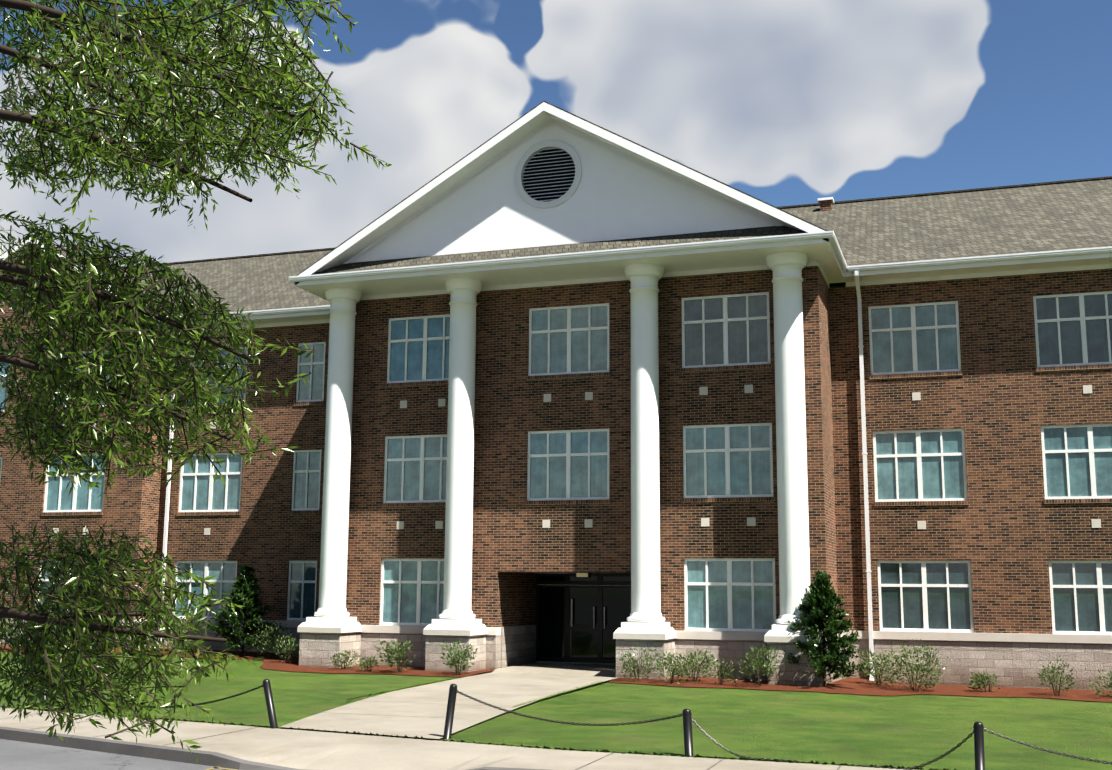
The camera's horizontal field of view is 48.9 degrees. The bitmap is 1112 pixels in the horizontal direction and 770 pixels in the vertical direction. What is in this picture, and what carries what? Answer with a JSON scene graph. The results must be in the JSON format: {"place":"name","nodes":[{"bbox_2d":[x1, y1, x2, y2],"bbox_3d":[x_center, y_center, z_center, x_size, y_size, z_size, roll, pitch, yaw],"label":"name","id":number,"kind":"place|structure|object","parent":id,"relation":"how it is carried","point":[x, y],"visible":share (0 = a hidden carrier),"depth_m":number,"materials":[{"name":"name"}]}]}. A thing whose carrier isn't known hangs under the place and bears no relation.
{"place":"outdoors","nodes":[
{"label":"outdoors","id":0,"kind":"place"},
{"bbox_2d":[0,739,237,769],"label":"road","id":1,"kind":"structure","parent":0,"point":[17,755],"depth_m":16.59,"materials":[{"name":"grey asphalt"}]},
{"bbox_2d":[0,0,391,762],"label":"willow oak","id":2,"kind":"object","parent":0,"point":[46,366],"visible":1,"depth_m":5.34,"materials":[{"name":"green plant"}]},
{"bbox_2d":[0,663,913,769],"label":"sidewalk","id":3,"kind":"structure","parent":0,"point":[419,711],"depth_m":17.97,"materials":[{"name":"concrete"}]},
{"bbox_2d":[0,651,1111,769],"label":"lawn","id":4,"kind":"structure","parent":0,"point":[906,731],"depth_m":21.43,"materials":[{"name":"green plant"}]},
{"bbox_2d":[0,618,19,650],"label":"shrub","id":5,"kind":"object","parent":4,"relation":"on","point":[8,629],"visible":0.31,"depth_m":35.90,"materials":[{"name":"green plant"}]},
{"bbox_2d":[52,563,115,643],"bbox_3d":[-13.933,6.530,35.904,1.995,2.781,2.669,5,-10,-24],"label":"evergreen shrub","id":6,"kind":"object","parent":4,"relation":"on","point":[85,607],"visible":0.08,"depth_m":35.44,"materials":[{"name":"green plant"}]},
{"bbox_2d":[161,603,206,652],"bbox_3d":[-10.693,7.025,35.060,1.490,1.508,1.161,-3,-10,19],"label":"shrub","id":7,"kind":"object","parent":4,"relation":"on","point":[190,610],"visible":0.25,"depth_m":35.07,"materials":[{"name":"green plant"}]},
{"bbox_2d":[178,640,205,654],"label":"shrub","id":8,"kind":"object","parent":4,"relation":"on","point":[188,652],"visible":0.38,"depth_m":34.40,"materials":[{"name":"green plant"}]},
{"bbox_2d":[202,564,282,655],"bbox_3d":[-8.914,6.435,34.590,2.285,2.727,2.191,-8,-13,43],"label":"evergreen shrub","id":9,"kind":"object","parent":4,"relation":"on","point":[245,585],"visible":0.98,"depth_m":34.54,"materials":[{"name":"green plant"}]},
{"bbox_2d":[247,620,291,658],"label":"shrub","id":10,"kind":"object","parent":4,"relation":"on","point":[269,641],"visible":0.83,"depth_m":33.69,"materials":[{"name":"green plant"}]},
{"bbox_2d":[263,679,277,728],"bbox_3d":[-4.519,5.080,19.339,0.322,0.827,0.116,-4,-10,24],"label":"chain bollard","id":11,"kind":"object","parent":4,"relation":"on","point":[270,704],"visible":0.96,"depth_m":19.30,"materials":[{"name":"grey metal"}]},
{"bbox_2d":[330,650,359,668],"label":"shrub","id":12,"kind":"object","parent":4,"relation":"on","point":[342,654],"visible":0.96,"depth_m":31.03,"materials":[{"name":"green plant"}]},
{"bbox_2d":[354,655,378,670],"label":"shrub","id":13,"kind":"object","parent":4,"relation":"on","point":[362,663],"visible":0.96,"depth_m":30.43,"materials":[{"name":"green plant"}]},
{"bbox_2d":[374,639,415,671],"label":"shrub","id":14,"kind":"object","parent":4,"relation":"on","point":[388,656],"visible":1,"depth_m":30.22,"materials":[{"name":"green plant"}]},
{"bbox_2d":[443,684,456,738],"bbox_3d":[-1.576,4.890,18.208,0.213,0.858,0.116,-3,-10,19],"label":"chain bollard","id":15,"kind":"object","parent":4,"relation":"on","point":[450,711],"visible":0.96,"depth_m":18.17,"materials":[{"name":"grey metal"}]},
{"bbox_2d":[440,640,477,674],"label":"shrub","id":16,"kind":"object","parent":4,"relation":"on","point":[463,653],"visible":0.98,"depth_m":29.62,"materials":[{"name":"green plant"}]},
{"bbox_2d":[0,645,1111,701],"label":"mulch beds","id":17,"kind":"object","parent":4,"relation":"on","point":[850,685],"visible":0.58,"depth_m":28.58,"materials":[{"name":"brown wood"}]},
{"bbox_2d":[271,633,298,662],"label":"shrub","id":18,"kind":"object","parent":17,"relation":"on","point":[295,647],"visible":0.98,"depth_m":32.46,"materials":[{"name":"green plant"}]},
{"bbox_2d":[0,676,1111,769],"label":"bollard chains","id":19,"kind":"object","parent":4,"relation":"on","point":[923,764],"visible":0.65,"depth_m":16.41,"materials":[{"name":"black paint"}]},
{"bbox_2d":[297,622,826,685],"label":"column pedestals","id":20,"kind":"object","parent":4,"relation":"on","point":[321,644],"visible":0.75,"depth_m":30.46,"materials":[{"name":"beige stone"}]},
{"bbox_2d":[306,288,361,622],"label":"portico column","id":21,"kind":"structure","parent":20,"relation":"on","point":[343,302],"depth_m":32.82,"materials":[{"name":"white paint"}]},
{"bbox_2d":[432,278,481,624],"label":"portico column","id":22,"kind":"structure","parent":20,"relation":"on","point":[457,593],"depth_m":31.67,"materials":[{"name":"white paint"}]},
{"bbox_2d":[621,263,669,627],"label":"portico column","id":23,"kind":"structure","parent":20,"relation":"on","point":[643,278],"depth_m":30.08,"materials":[{"name":"white paint"}]},
{"bbox_2d":[766,252,810,630],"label":"portico column","id":24,"kind":"structure","parent":20,"relation":"on","point":[786,268],"depth_m":28.98,"materials":[{"name":"white paint"}]},
{"bbox_2d":[619,647,661,680],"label":"shrub","id":25,"kind":"object","parent":4,"relation":"on","point":[634,666],"visible":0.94,"depth_m":28.40,"materials":[{"name":"green plant"}]},
{"bbox_2d":[654,651,688,683],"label":"shrub","id":26,"kind":"object","parent":4,"relation":"on","point":[673,670],"visible":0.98,"depth_m":27.83,"materials":[{"name":"green plant"}]},
{"bbox_2d":[682,709,692,756],"bbox_3d":[1.783,4.727,16.534,0.151,0.673,0.116,-3,-10,19],"label":"chain bollard","id":27,"kind":"object","parent":4,"relation":"on","point":[687,730],"visible":1,"depth_m":16.50,"materials":[{"name":"grey metal"}]},
{"bbox_2d":[666,649,719,681],"bbox_3d":[3.195,6.537,28.301,1.310,0.846,1.192,-3,-10,19],"label":"shrub","id":28,"kind":"object","parent":4,"relation":"on","point":[691,662],"visible":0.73,"depth_m":28.28,"materials":[{"name":"green plant"}]},
{"bbox_2d":[703,656,739,684],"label":"shrub","id":29,"kind":"object","parent":4,"relation":"on","point":[727,672],"visible":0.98,"depth_m":27.66,"materials":[{"name":"green plant"}]},
{"bbox_2d":[736,642,780,685],"bbox_3d":[4.630,6.351,27.624,0.926,1.050,1.414,-3,-10,19],"label":"shrub","id":30,"kind":"object","parent":4,"relation":"on","point":[764,662],"visible":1,"depth_m":27.50,"materials":[{"name":"green plant"}]},
{"bbox_2d":[786,569,866,685],"bbox_3d":[6.184,5.616,27.959,1.781,2.778,1.812,5,-10,-25],"label":"evergreen shrub","id":31,"kind":"object","parent":4,"relation":"on","point":[823,601],"visible":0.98,"depth_m":27.76,"materials":[{"name":"green plant"}]},
{"bbox_2d":[851,646,899,685],"bbox_3d":[7.661,6.761,29.267,1.101,1.016,0.877,-3,-10,19],"label":"shrub","id":32,"kind":"object","parent":4,"relation":"on","point":[867,664],"visible":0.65,"depth_m":29.20,"materials":[{"name":"green plant"}]},
{"bbox_2d":[867,639,949,690],"bbox_3d":[8.212,6.533,28.407,1.861,1.278,1.667,-3,-10,19],"label":"shrub","id":33,"kind":"object","parent":4,"relation":"on","point":[919,668],"visible":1,"depth_m":28.25,"materials":[{"name":"green plant"}]},
{"bbox_2d":[973,721,984,769],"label":"chain bollard","id":34,"kind":"object","parent":4,"relation":"on","point":[978,726],"visible":1,"depth_m":14.95,"materials":[{"name":"grey metal"}]},
{"bbox_2d":[968,671,999,691],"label":"shrub","id":35,"kind":"object","parent":4,"relation":"on","point":[981,680],"visible":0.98,"depth_m":28.13,"materials":[{"name":"green plant"}]},
{"bbox_2d":[1037,655,1076,695],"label":"shrub","id":36,"kind":"object","parent":4,"relation":"on","point":[1041,674],"visible":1,"depth_m":27.49,"materials":[{"name":"green plant"}]},
{"bbox_2d":[1088,668,1111,696],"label":"shrub","id":37,"kind":"object","parent":4,"relation":"on","point":[1106,684],"visible":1,"depth_m":27.20,"materials":[{"name":"green plant"}]},
{"bbox_2d":[0,618,1111,690],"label":"stone foundation","id":38,"kind":"object","parent":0,"point":[1019,660],"visible":0.17,"depth_m":29.91,"materials":[{"name":"beige stone"}]},
{"bbox_2d":[0,0,1111,573],"label":"sky","id":39,"kind":"structure","parent":0,"point":[780,103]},
{"bbox_2d":[350,122,774,262],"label":"pediment","id":40,"kind":"structure","parent":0,"point":[617,196],"depth_m":31.70,"materials":[{"name":"white paint"}]},
{"bbox_2d":[515,140,581,207],"bbox_3d":[-0.185,-5.507,32.018,1.840,1.840,0.170,-3,-10,19],"label":"gable vent","id":41,"kind":"object","parent":40,"relation":"in","point":[548,173],"visible":1,"depth_m":32.05,"materials":[{"name":"black metal"}]},
{"bbox_2d":[513,572,630,573],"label":"lintel","id":42,"kind":"structure","parent":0,"point":[575,572],"depth_m":32.33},
{"bbox_2d":[537,661,615,664],"bbox_3d":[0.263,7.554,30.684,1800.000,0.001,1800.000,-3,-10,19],"label":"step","id":43,"kind":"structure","parent":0,"point":[577,663],"depth_m":39.70,"materials":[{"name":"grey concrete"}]},
{"bbox_2d":[0,248,1111,633],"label":"dormitory brick walls","id":44,"kind":"structure","parent":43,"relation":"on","point":[1008,532],"depth_m":31.52,"materials":[{"name":"brown brick"}]},
{"bbox_2d":[157,271,873,680],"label":"downspouts","id":45,"kind":"object","parent":44,"relation":"attached to","point":[865,479],"visible":0.54,"depth_m":31.58,"materials":[{"name":"white metal"}]},
{"bbox_2d":[0,101,1111,330],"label":"roof","id":46,"kind":"structure","parent":44,"relation":"on","point":[1040,217],"depth_m":36.31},
{"bbox_2d":[818,197,833,210],"bbox_3d":[8.807,-5.550,39.772,0.480,1.000,0.480,-3,-10,19],"label":"chimney","id":47,"kind":"object","parent":46,"relation":"on","point":[826,203],"visible":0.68,"depth_m":39.65,"materials":[{"name":"brown brick"}]},
{"bbox_2d":[0,102,1111,332],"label":"cornice","id":48,"kind":"structure","parent":44,"relation":"attached to","point":[820,254],"depth_m":31.59,"materials":[{"name":"white paint"}]},
{"bbox_2d":[167,231,1111,320],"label":"dormitory gutters","id":49,"kind":"object","parent":48,"relation":"attached to","point":[831,236],"visible":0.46,"depth_m":30.75,"materials":[{"name":"white metal"}]},
{"bbox_2d":[0,291,1111,634],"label":"dormitory window frames","id":50,"kind":"structure","parent":44,"relation":"in","point":[924,585],"depth_m":31.28,"materials":[{"name":"white plastic"}]},
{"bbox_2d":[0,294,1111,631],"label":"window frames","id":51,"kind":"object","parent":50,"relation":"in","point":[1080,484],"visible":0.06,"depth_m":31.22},
{"bbox_2d":[1,364,1111,515],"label":"dormitory brick sills","id":52,"kind":"structure","parent":44,"relation":"attached to","point":[889,376],"depth_m":31.29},
{"bbox_2d":[312,226,807,274],"bbox_3d":[-0.239,-3.441,31.323,14.210,0.464,0.635,-3,-10,19],"label":"pediment skirt roof","id":53,"kind":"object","parent":44,"relation":"attached to","point":[603,245],"visible":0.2,"depth_m":31.16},
{"bbox_2d":[53,384,1100,534],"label":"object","id":54,"kind":"structure","parent":44,"relation":"in","point":[1096,523],"depth_m":31.33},
{"bbox_2d":[535,573,630,662],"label":"entrance doors","id":55,"kind":"structure","parent":44,"relation":"attached to","point":[579,619],"depth_m":33.85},
{"bbox_2d":[576,572,590,576],"bbox_3d":[0.694,4.834,31.100,0.360,0.129,0.200,-3,-10,19],"label":"wall pack light","id":56,"kind":"object","parent":44,"relation":"attached to","point":[583,574],"visible":1,"depth_m":31.01,"materials":[{"name":"beige plastic"}]}
]}

